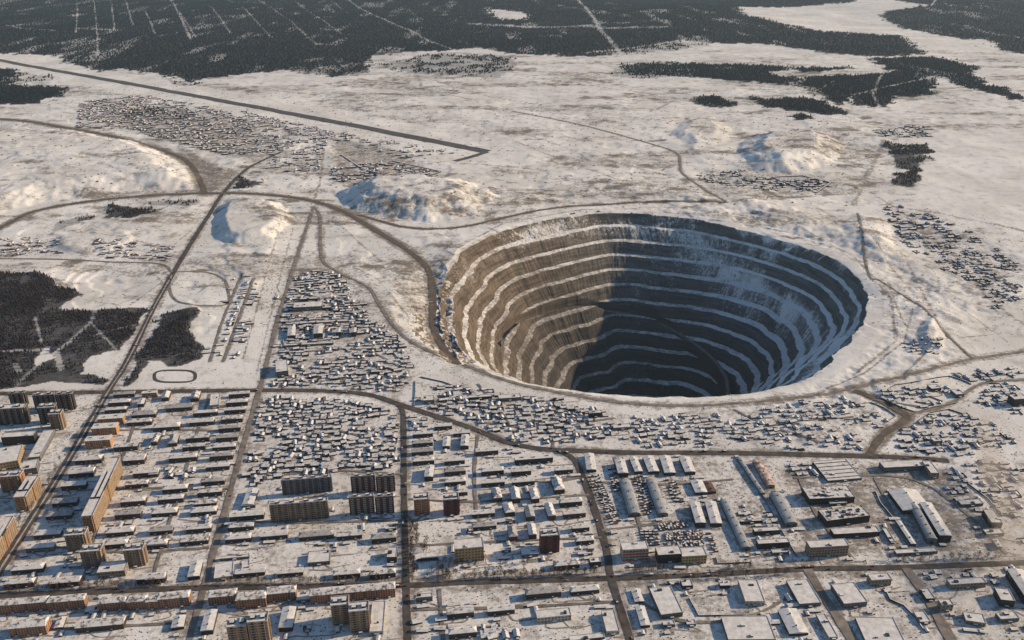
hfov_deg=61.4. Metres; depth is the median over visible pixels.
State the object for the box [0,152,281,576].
highway
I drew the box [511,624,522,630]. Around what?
hut
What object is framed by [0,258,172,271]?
forest road
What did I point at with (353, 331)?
storage shed
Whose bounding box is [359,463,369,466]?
hut
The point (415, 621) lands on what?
hut
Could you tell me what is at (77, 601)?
apartment block
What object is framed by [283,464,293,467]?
hut
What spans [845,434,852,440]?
hut
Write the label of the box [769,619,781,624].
hut
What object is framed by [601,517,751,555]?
lane
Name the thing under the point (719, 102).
forest
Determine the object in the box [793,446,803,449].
hut
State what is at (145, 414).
timber house
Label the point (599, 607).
woodshed
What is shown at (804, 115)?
forest
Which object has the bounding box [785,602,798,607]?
hut
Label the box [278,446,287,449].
hut
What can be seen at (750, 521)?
flat roofed building
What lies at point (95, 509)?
apartment block
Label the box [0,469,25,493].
apartment tower
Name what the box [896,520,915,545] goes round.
storage shed
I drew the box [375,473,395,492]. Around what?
apartment tower
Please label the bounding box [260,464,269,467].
hut
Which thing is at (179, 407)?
timber house
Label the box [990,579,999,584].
hut
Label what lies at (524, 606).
lane
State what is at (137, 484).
timber house
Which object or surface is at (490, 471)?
timber house
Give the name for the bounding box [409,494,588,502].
lane
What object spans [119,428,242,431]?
lane
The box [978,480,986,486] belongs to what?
hut
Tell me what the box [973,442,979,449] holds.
hut
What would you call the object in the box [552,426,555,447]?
lane
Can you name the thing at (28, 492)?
apartment block
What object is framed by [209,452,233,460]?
timber house
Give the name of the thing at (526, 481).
timber house
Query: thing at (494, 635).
hut
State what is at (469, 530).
flat roofed building
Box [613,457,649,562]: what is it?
lane
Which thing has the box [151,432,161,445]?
timber house
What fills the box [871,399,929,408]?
lane
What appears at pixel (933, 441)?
flat roofed building
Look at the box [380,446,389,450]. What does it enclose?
hut
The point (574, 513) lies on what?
timber house
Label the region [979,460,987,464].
hut
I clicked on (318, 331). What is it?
storage shed
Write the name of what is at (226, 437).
timber house
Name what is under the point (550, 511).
timber house
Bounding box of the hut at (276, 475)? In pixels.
[273,473,283,477]
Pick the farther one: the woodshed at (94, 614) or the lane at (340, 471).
the lane at (340, 471)
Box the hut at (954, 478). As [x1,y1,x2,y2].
[950,476,959,480]
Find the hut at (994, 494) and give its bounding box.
[989,492,997,496]
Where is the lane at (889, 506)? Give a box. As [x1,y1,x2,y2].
[873,477,910,545]
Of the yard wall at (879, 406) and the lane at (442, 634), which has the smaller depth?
the lane at (442, 634)
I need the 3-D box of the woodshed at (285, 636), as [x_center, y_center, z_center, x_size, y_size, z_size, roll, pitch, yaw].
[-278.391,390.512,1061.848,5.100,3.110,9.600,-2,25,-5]
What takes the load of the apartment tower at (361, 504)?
on the ground
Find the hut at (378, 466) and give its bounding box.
[373,465,382,468]
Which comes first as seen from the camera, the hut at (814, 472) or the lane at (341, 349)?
the hut at (814, 472)
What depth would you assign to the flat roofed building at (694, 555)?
1183.29 m
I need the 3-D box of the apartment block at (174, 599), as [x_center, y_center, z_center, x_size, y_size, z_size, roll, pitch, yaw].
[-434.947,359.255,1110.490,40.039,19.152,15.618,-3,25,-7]
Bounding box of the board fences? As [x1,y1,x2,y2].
[0,95,1022,430]
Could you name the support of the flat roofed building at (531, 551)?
on the ground
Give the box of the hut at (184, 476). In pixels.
[182,473,187,480]
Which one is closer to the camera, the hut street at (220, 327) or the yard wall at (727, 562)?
the yard wall at (727, 562)
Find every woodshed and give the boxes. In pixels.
[53,538,64,542]
[58,630,63,636]
[59,612,67,616]
[68,563,81,567]
[90,612,97,618]
[98,594,111,598]
[101,610,107,617]
[129,613,134,619]
[151,517,162,520]
[193,486,203,489]
[263,540,274,543]
[283,633,288,639]
[298,605,305,609]
[306,607,313,611]
[361,523,364,530]
[417,603,429,608]
[447,602,459,606]
[448,623,460,627]
[459,464,469,466]
[493,617,500,621]
[498,556,509,559]
[526,602,538,607]
[570,473,580,476]
[594,605,606,608]
[674,565,685,568]
[693,476,703,478]
[793,527,804,530]
[808,608,821,612]
[888,517,899,520]
[900,545,907,548]
[962,627,977,632]
[1009,627,1018,630]
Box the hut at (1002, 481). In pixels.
[998,479,1005,483]
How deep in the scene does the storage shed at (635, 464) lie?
1391.58 m
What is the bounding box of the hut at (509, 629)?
[504,627,512,632]
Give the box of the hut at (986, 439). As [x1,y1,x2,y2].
[981,437,991,440]
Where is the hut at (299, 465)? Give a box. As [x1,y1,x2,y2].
[294,463,304,466]
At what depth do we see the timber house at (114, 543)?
1213.74 m
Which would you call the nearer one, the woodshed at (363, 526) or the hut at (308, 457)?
the woodshed at (363, 526)
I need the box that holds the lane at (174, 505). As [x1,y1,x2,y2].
[149,394,210,587]
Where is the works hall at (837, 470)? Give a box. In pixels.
[812,458,861,482]
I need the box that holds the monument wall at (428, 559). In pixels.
[416,556,438,562]
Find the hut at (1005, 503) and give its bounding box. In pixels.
[1001,501,1010,505]
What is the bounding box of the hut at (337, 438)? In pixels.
[332,437,341,440]
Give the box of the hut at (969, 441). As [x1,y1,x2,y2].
[965,440,976,442]
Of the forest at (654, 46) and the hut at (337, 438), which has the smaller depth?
the hut at (337, 438)
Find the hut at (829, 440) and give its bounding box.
[825,439,833,442]
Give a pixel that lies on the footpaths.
(422, 543)
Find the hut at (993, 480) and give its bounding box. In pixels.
[989,477,997,483]
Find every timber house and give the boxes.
[3,577,36,588]
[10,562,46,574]
[25,541,56,553]
[33,528,63,539]
[45,510,73,520]
[49,575,82,588]
[51,497,79,507]
[60,480,88,490]
[68,467,96,478]
[74,454,103,464]
[74,616,126,632]
[104,406,127,413]
[104,538,128,548]
[105,525,135,536]
[108,399,131,406]
[113,391,135,397]
[113,442,138,451]
[114,509,142,519]
[119,496,146,506]
[123,454,146,465]
[124,479,149,488]
[126,417,153,425]
[131,409,157,418]
[132,468,159,477]
[136,571,165,584]
[144,538,168,549]
[145,572,166,583]
[147,538,168,549]
[148,473,157,477]
[149,525,173,535]
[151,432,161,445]
[151,506,178,517]
[153,422,181,431]
[157,494,184,504]
[161,390,170,401]
[162,483,188,493]
[165,403,193,411]
[167,433,179,446]
[168,453,198,462]
[179,536,209,545]
[182,443,205,450]
[185,433,209,442]
[185,523,212,533]
[189,417,214,425]
[190,390,200,401]
[190,505,217,516]
[193,409,217,416]
[193,498,216,506]
[197,488,222,497]
[200,477,225,485]
[205,462,229,471]
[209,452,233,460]
[212,443,236,450]
[215,433,238,441]
[218,424,240,432]
[220,415,243,423]
[224,406,245,414]
[224,532,251,543]
[225,399,247,406]
[227,521,254,531]
[228,390,249,398]
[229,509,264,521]
[235,567,265,577]
[260,529,288,540]
[277,567,303,577]
[298,529,333,540]
[333,568,360,578]
[336,529,361,540]
[369,568,395,578]
[371,532,395,543]
[411,447,433,455]
[412,430,432,437]
[412,439,432,446]
[412,456,433,465]
[434,423,451,430]
[444,457,464,465]
[444,467,465,475]
[444,477,465,486]
[446,605,473,619]
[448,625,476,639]
[453,429,469,436]
[458,488,467,495]
[472,508,494,517]
[472,521,496,530]
[475,447,498,455]
[481,466,503,475]
[481,478,504,487]
[487,604,514,615]
[491,487,501,502]
[502,502,514,516]
[507,525,517,540]
[510,486,520,502]
[511,466,531,476]
[512,477,534,486]
[523,505,534,520]
[525,585,561,599]
[527,523,536,538]
[528,487,539,502]
[544,502,555,520]
[550,476,564,494]
[553,558,579,569]
[554,465,572,474]
[559,497,582,507]
[562,509,585,518]
[569,584,599,595]
[571,523,589,532]
[575,535,593,545]
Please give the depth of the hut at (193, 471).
1381.39 m
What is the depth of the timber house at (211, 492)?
1322.73 m
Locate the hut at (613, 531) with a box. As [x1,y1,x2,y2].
[608,529,617,534]
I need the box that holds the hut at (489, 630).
[484,628,495,633]
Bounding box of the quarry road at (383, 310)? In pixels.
[313,206,1023,406]
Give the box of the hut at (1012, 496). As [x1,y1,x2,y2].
[1008,494,1016,498]
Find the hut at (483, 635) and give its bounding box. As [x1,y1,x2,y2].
[480,633,488,639]
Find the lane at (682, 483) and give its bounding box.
[602,478,733,484]
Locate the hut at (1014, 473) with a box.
[1010,471,1018,475]
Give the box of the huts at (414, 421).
[0,95,1023,439]
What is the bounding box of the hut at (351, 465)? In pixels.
[346,463,355,467]
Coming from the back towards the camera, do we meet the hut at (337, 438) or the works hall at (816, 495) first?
the hut at (337, 438)
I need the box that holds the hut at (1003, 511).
[997,509,1006,513]
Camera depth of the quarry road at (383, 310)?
1668.98 m
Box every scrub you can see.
[0,188,434,383]
[0,393,400,639]
[1,86,880,218]
[60,215,94,222]
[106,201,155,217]
[150,199,197,204]
[229,175,263,187]
[259,255,1022,458]
[409,416,608,639]
[595,457,1023,639]
[856,198,1023,372]
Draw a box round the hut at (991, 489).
[988,487,999,491]
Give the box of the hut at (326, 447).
[321,446,331,449]
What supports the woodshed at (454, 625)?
on the ground
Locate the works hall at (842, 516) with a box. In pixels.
[817,505,870,526]
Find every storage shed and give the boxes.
[54,616,66,629]
[137,398,145,407]
[171,615,185,630]
[187,560,202,580]
[200,609,217,634]
[205,517,212,523]
[242,488,258,504]
[278,606,296,631]
[287,326,295,338]
[313,325,322,337]
[336,327,340,335]
[351,327,356,336]
[424,464,433,480]
[442,436,450,448]
[460,434,468,444]
[461,435,468,448]
[584,453,596,471]
[614,458,627,477]
[619,479,640,516]
[629,456,642,473]
[631,588,643,603]
[635,605,650,627]
[642,455,658,473]
[646,478,667,516]
[659,455,675,475]
[679,456,695,474]
[689,501,705,527]
[690,479,706,494]
[703,481,716,493]
[704,501,721,526]
[718,580,730,588]
[719,499,750,550]
[737,457,764,494]
[752,459,774,488]
[769,492,797,526]
[777,608,808,635]
[887,488,924,513]
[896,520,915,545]
[911,504,937,543]
[919,501,951,542]
[992,539,1001,549]
[1005,568,1023,603]
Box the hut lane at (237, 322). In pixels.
[222,278,254,361]
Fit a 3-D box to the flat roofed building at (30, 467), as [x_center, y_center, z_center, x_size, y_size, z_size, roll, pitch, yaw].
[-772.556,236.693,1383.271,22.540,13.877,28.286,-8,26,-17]
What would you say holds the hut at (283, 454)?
on the ground
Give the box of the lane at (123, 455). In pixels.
[80,407,141,587]
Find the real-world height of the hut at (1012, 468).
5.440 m
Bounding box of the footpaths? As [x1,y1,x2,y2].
[0,301,1023,639]
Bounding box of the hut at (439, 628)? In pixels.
[432,626,445,630]
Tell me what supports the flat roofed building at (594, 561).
on the ground
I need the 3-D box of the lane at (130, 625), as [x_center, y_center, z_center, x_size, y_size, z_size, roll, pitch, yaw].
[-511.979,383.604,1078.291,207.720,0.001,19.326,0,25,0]
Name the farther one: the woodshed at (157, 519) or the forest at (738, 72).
the forest at (738, 72)
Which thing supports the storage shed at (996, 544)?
on the ground
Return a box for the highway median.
[0,275,171,569]
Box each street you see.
[0,560,1023,597]
[186,206,313,639]
[208,273,242,361]
[394,403,410,639]
[557,449,633,639]
[803,568,857,639]
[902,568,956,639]
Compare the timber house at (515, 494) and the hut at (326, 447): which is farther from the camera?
the hut at (326, 447)
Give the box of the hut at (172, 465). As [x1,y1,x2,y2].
[167,464,177,469]
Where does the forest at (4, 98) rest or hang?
on the ground
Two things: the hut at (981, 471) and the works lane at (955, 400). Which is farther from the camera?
the works lane at (955, 400)
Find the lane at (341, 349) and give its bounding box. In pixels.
[273,348,400,366]
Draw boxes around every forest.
[0,0,928,81]
[0,67,23,83]
[0,83,68,103]
[0,269,152,387]
[20,72,53,81]
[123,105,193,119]
[124,307,204,384]
[379,53,516,76]
[595,41,706,54]
[611,61,698,77]
[621,61,851,83]
[693,93,737,106]
[750,94,845,113]
[789,113,810,119]
[794,55,1023,106]
[878,0,1023,52]
[883,140,934,184]
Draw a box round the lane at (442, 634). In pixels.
[438,588,444,639]
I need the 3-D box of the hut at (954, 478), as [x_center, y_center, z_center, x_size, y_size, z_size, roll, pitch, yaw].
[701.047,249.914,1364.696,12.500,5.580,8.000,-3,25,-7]
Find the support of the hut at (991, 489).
on the ground
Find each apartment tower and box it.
[0,403,30,425]
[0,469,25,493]
[8,390,28,403]
[32,391,55,409]
[37,402,57,424]
[48,409,66,430]
[54,391,76,410]
[64,527,91,552]
[79,542,106,569]
[122,541,148,567]
[226,615,249,639]
[247,611,272,639]
[330,595,349,626]
[348,493,374,515]
[348,600,370,633]
[350,473,375,493]
[374,493,394,514]
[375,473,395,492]
[413,492,429,516]
[443,492,459,516]
[539,527,559,554]
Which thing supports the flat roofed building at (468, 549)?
on the ground
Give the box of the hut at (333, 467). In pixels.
[328,466,338,469]
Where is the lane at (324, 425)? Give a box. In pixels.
[260,400,396,443]
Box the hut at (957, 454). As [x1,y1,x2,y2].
[954,452,963,456]
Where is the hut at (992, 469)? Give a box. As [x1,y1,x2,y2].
[987,467,998,470]
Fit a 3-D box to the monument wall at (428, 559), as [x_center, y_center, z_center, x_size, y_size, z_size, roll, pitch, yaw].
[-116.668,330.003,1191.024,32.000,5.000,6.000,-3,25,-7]
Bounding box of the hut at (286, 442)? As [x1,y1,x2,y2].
[282,440,292,444]
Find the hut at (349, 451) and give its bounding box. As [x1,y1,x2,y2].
[345,450,354,453]
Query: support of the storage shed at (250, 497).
on the ground
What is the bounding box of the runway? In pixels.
[0,59,491,152]
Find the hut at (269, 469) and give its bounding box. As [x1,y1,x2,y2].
[267,467,272,474]
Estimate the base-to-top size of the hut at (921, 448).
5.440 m
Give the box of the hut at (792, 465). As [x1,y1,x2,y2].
[788,463,796,466]
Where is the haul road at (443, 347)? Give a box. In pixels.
[0,192,461,364]
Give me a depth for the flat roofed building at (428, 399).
1579.07 m
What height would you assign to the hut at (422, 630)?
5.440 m
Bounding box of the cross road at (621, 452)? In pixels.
[0,388,949,462]
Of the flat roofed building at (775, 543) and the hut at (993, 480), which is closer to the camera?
the flat roofed building at (775, 543)
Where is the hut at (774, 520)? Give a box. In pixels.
[770,518,777,522]
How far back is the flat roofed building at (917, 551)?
1202.32 m
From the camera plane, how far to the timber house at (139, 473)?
1368.69 m
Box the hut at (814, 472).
[811,469,818,476]
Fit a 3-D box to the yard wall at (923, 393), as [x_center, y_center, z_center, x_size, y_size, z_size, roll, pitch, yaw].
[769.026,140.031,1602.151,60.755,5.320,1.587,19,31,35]
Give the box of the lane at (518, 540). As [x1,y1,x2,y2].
[412,536,601,546]
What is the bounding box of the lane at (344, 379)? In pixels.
[340,346,371,383]
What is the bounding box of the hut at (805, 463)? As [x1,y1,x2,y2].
[800,462,811,465]
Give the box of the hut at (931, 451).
[924,450,935,453]
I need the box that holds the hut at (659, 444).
[656,441,662,447]
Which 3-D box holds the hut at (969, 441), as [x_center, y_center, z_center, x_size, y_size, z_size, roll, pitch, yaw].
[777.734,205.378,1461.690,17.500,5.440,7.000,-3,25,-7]
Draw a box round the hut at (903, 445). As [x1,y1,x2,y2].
[897,444,907,447]
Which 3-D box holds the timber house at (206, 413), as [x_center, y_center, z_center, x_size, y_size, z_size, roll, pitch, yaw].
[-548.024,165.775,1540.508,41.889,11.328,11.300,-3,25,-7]
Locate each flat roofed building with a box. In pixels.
[0,444,24,470]
[1,430,38,445]
[21,459,39,475]
[28,429,55,460]
[65,555,78,561]
[84,601,98,614]
[97,560,128,577]
[210,393,220,408]
[214,561,233,581]
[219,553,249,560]
[241,501,255,508]
[242,559,249,568]
[275,360,288,377]
[284,341,333,346]
[293,301,322,310]
[296,590,309,602]
[300,297,317,301]
[303,624,311,632]
[308,549,330,565]
[317,319,347,323]
[322,305,331,310]
[369,601,385,634]
[385,523,395,531]
[387,547,397,562]
[416,592,432,602]
[423,395,434,403]
[454,537,483,562]
[466,528,472,533]
[468,394,491,399]
[498,393,520,401]
[501,546,510,552]
[505,517,514,523]
[520,546,538,557]
[536,607,570,623]
[550,397,563,400]
[569,632,604,639]
[577,549,592,555]
[588,410,602,417]
[589,556,600,567]
[601,609,619,635]
[612,423,631,430]
[620,541,648,560]
[649,585,682,618]
[655,545,682,563]
[662,619,674,627]
[665,580,678,584]
[679,546,706,564]
[680,578,692,589]
[685,618,695,627]
[721,616,775,639]
[737,510,752,516]
[738,579,764,606]
[740,518,762,524]
[752,526,780,535]
[756,538,789,549]
[771,547,789,555]
[786,578,821,607]
[805,538,848,557]
[816,613,837,639]
[828,500,846,505]
[829,525,879,538]
[830,582,867,608]
[854,617,903,639]
[866,573,891,586]
[878,459,924,471]
[882,528,894,543]
[893,547,937,555]
[913,611,930,624]
[919,588,935,601]
[922,461,939,478]
[923,417,933,423]
[927,384,940,391]
[929,437,942,445]
[937,599,953,611]
[945,577,986,589]
[950,389,964,397]
[957,499,983,506]
[962,611,985,626]
[981,509,1002,528]
[982,528,1004,537]
[993,587,1014,607]
[994,611,1019,623]
[1007,394,1023,406]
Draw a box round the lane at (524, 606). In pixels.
[409,600,618,610]
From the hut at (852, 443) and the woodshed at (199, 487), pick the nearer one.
the woodshed at (199, 487)
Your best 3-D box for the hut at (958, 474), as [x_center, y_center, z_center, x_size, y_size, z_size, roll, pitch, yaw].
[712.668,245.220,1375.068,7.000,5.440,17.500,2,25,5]
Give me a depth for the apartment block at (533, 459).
1402.97 m
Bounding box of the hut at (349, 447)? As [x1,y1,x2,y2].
[344,446,354,449]
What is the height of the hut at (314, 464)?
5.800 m
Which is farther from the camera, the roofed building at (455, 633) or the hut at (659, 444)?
the hut at (659, 444)
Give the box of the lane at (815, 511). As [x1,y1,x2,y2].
[795,471,853,557]
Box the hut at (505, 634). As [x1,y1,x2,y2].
[501,629,509,639]
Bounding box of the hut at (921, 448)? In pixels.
[916,447,926,450]
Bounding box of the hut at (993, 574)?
[988,572,998,577]
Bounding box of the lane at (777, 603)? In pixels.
[631,593,791,623]
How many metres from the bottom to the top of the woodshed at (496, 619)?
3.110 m
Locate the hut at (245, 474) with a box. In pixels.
[241,472,250,476]
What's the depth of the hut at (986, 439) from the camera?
1466.25 m
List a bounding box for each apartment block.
[0,516,17,560]
[0,595,49,614]
[8,615,51,637]
[13,475,42,512]
[46,593,88,612]
[81,457,123,533]
[84,435,113,448]
[91,422,119,435]
[97,413,125,423]
[97,594,128,611]
[126,594,148,610]
[141,390,157,397]
[145,595,158,610]
[156,590,191,609]
[207,588,237,605]
[235,590,266,608]
[266,584,296,602]
[269,497,329,521]
[281,474,332,494]
[309,581,395,605]
[514,453,552,465]
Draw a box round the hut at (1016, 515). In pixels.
[1011,512,1020,517]
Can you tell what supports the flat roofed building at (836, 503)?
on the ground
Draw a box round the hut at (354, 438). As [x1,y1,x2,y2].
[348,437,358,440]
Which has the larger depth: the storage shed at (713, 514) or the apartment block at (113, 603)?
the storage shed at (713, 514)
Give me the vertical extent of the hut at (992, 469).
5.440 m
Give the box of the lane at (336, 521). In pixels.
[243,519,404,522]
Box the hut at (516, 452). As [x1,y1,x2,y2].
[511,450,520,453]
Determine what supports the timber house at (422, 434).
on the ground
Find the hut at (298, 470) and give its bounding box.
[294,468,303,471]
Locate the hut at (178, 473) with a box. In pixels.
[174,472,184,475]
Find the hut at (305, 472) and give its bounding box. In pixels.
[303,469,307,475]
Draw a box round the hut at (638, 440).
[635,437,641,443]
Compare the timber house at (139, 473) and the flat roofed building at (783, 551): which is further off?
the timber house at (139, 473)
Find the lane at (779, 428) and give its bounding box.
[733,409,819,442]
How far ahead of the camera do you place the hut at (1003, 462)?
1401.65 m
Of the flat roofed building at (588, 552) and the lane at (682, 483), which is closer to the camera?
the flat roofed building at (588, 552)
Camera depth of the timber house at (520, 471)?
1372.88 m
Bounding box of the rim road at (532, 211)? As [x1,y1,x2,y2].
[358,200,725,228]
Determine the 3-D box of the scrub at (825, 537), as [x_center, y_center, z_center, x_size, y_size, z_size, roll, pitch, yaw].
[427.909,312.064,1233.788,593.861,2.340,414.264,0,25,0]
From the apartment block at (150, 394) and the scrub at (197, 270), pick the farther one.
the scrub at (197, 270)
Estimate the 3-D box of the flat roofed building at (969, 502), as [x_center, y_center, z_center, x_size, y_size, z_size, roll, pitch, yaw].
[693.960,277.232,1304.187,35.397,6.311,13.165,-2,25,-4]
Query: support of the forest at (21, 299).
on the ground
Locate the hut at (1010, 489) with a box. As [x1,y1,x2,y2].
[1005,487,1017,491]
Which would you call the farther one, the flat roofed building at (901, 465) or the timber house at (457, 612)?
the flat roofed building at (901, 465)
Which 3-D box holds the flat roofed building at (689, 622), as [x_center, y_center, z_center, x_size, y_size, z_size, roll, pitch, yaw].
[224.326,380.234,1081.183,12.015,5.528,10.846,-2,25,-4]
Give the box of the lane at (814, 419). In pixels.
[772,416,853,425]
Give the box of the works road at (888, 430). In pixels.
[853,389,911,456]
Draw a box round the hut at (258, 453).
[253,451,263,454]
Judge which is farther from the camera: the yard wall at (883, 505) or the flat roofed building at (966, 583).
the yard wall at (883, 505)
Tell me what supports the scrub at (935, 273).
on the ground
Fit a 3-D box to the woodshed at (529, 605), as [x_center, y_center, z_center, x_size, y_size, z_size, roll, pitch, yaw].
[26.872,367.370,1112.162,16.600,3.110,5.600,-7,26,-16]
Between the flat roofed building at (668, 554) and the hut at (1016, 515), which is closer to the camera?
the flat roofed building at (668, 554)
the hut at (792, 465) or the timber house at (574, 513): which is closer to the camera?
the timber house at (574, 513)
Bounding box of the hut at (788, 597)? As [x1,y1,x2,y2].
[784,593,793,602]
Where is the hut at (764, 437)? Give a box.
[757,435,766,439]
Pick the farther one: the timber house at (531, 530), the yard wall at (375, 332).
the yard wall at (375, 332)
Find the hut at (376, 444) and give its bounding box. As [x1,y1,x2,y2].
[372,442,380,446]
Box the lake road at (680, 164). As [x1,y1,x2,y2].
[514,111,725,200]
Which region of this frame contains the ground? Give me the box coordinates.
[0,0,1023,639]
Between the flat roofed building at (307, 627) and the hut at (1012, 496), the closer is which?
the flat roofed building at (307, 627)
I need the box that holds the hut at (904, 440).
[902,438,911,442]
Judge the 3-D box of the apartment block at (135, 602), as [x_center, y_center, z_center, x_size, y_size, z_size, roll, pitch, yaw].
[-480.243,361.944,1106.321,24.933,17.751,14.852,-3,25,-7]
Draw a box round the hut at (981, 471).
[976,469,986,472]
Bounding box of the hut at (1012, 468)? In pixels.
[1009,466,1018,470]
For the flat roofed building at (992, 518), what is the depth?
1260.26 m
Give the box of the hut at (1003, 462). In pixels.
[998,461,1009,464]
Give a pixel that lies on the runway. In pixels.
(424, 139)
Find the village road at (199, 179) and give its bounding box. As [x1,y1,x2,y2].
[0,118,207,194]
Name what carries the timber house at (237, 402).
on the ground
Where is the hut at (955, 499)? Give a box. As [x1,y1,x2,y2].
[953,497,963,501]
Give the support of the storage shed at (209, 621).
on the ground
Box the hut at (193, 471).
[190,467,195,473]
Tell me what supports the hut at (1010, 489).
on the ground
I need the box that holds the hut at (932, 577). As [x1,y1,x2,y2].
[927,574,937,579]
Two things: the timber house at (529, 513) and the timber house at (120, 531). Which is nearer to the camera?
the timber house at (120, 531)
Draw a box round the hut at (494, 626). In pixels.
[491,624,497,628]
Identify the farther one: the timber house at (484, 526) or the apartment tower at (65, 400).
the apartment tower at (65, 400)
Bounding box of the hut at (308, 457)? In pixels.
[302,455,311,459]
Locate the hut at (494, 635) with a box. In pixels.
[487,632,499,639]
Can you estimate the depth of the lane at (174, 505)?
1327.96 m
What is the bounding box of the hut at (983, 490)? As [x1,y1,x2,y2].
[979,489,987,492]
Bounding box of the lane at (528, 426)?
[432,403,613,427]
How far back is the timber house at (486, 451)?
1425.44 m
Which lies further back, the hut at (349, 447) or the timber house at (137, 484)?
the hut at (349, 447)
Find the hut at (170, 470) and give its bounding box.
[167,467,173,474]
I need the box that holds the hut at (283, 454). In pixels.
[279,453,288,456]
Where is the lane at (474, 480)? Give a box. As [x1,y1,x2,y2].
[473,435,479,536]
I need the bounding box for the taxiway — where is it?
[453,151,488,161]
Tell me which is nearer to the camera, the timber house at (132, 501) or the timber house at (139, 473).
the timber house at (132, 501)
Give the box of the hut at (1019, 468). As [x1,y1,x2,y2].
[1015,466,1023,470]
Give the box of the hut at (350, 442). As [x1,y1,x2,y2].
[345,440,355,444]
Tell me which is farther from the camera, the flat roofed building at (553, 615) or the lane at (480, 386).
the lane at (480, 386)
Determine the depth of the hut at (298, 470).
1383.06 m
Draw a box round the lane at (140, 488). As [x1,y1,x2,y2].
[77,487,229,490]
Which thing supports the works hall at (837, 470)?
on the ground
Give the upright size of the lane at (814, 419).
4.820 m
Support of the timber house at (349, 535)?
on the ground
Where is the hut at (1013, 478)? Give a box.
[1008,475,1018,482]
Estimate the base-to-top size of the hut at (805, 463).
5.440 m
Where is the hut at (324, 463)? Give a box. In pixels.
[320,462,329,465]
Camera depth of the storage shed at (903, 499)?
1304.51 m
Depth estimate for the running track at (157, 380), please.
1672.93 m
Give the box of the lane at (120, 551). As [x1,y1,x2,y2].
[56,546,208,552]
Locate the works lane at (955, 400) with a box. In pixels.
[909,379,1023,414]
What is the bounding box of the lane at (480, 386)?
[477,383,512,425]
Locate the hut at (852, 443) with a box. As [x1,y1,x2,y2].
[847,441,856,445]
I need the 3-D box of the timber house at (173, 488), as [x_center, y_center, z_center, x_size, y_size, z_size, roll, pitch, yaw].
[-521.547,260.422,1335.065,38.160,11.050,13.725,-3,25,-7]
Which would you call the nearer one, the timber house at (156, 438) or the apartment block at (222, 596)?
the apartment block at (222, 596)
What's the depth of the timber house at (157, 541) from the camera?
1212.37 m
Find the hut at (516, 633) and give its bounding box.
[513,628,520,639]
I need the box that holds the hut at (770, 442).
[765,440,774,443]
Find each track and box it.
[153,369,196,382]
[167,271,230,305]
[857,213,972,357]
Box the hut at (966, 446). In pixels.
[961,444,969,448]
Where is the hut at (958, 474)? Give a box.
[955,470,961,477]
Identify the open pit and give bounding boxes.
[416,206,899,408]
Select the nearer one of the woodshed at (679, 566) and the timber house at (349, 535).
the woodshed at (679, 566)
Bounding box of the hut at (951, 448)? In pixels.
[947,445,955,452]
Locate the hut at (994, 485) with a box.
[992,483,1002,491]
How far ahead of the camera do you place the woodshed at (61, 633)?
1065.34 m
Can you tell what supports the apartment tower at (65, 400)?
on the ground
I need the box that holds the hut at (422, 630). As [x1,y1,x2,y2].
[416,627,430,632]
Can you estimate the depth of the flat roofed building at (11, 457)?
1398.70 m
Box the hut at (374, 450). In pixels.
[369,448,378,452]
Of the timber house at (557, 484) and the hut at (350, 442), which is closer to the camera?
the timber house at (557, 484)
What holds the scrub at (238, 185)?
on the ground
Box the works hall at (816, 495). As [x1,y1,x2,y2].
[801,485,854,504]
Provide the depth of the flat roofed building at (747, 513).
1284.01 m
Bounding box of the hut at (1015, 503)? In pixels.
[1010,499,1019,507]
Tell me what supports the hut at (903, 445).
on the ground
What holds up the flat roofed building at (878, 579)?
on the ground
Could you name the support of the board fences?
on the ground
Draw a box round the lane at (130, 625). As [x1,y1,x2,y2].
[50,621,187,629]
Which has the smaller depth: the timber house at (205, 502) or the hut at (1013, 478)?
the timber house at (205, 502)
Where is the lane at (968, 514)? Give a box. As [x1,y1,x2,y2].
[794,474,1007,553]
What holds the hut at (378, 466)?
on the ground
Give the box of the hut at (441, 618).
[435,616,448,622]
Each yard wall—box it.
[341,154,377,174]
[347,318,400,361]
[361,160,440,175]
[420,376,474,390]
[689,598,742,615]
[716,557,748,563]
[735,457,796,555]
[772,175,830,192]
[854,402,895,424]
[875,490,895,520]
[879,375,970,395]
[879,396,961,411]
[884,587,923,629]
[909,389,942,401]
[914,409,978,423]
[951,466,1002,516]
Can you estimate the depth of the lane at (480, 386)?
1584.60 m
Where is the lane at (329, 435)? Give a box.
[323,396,333,459]
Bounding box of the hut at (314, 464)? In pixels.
[309,462,318,466]
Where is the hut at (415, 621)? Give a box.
[410,617,422,624]
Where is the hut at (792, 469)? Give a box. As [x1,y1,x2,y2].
[789,467,799,471]
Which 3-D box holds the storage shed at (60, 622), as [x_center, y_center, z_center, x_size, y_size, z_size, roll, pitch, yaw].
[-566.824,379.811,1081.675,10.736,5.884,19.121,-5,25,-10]
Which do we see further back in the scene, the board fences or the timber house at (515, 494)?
the board fences
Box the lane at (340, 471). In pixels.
[257,470,402,477]
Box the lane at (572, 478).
[512,477,579,481]
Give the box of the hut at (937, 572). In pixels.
[931,570,942,574]

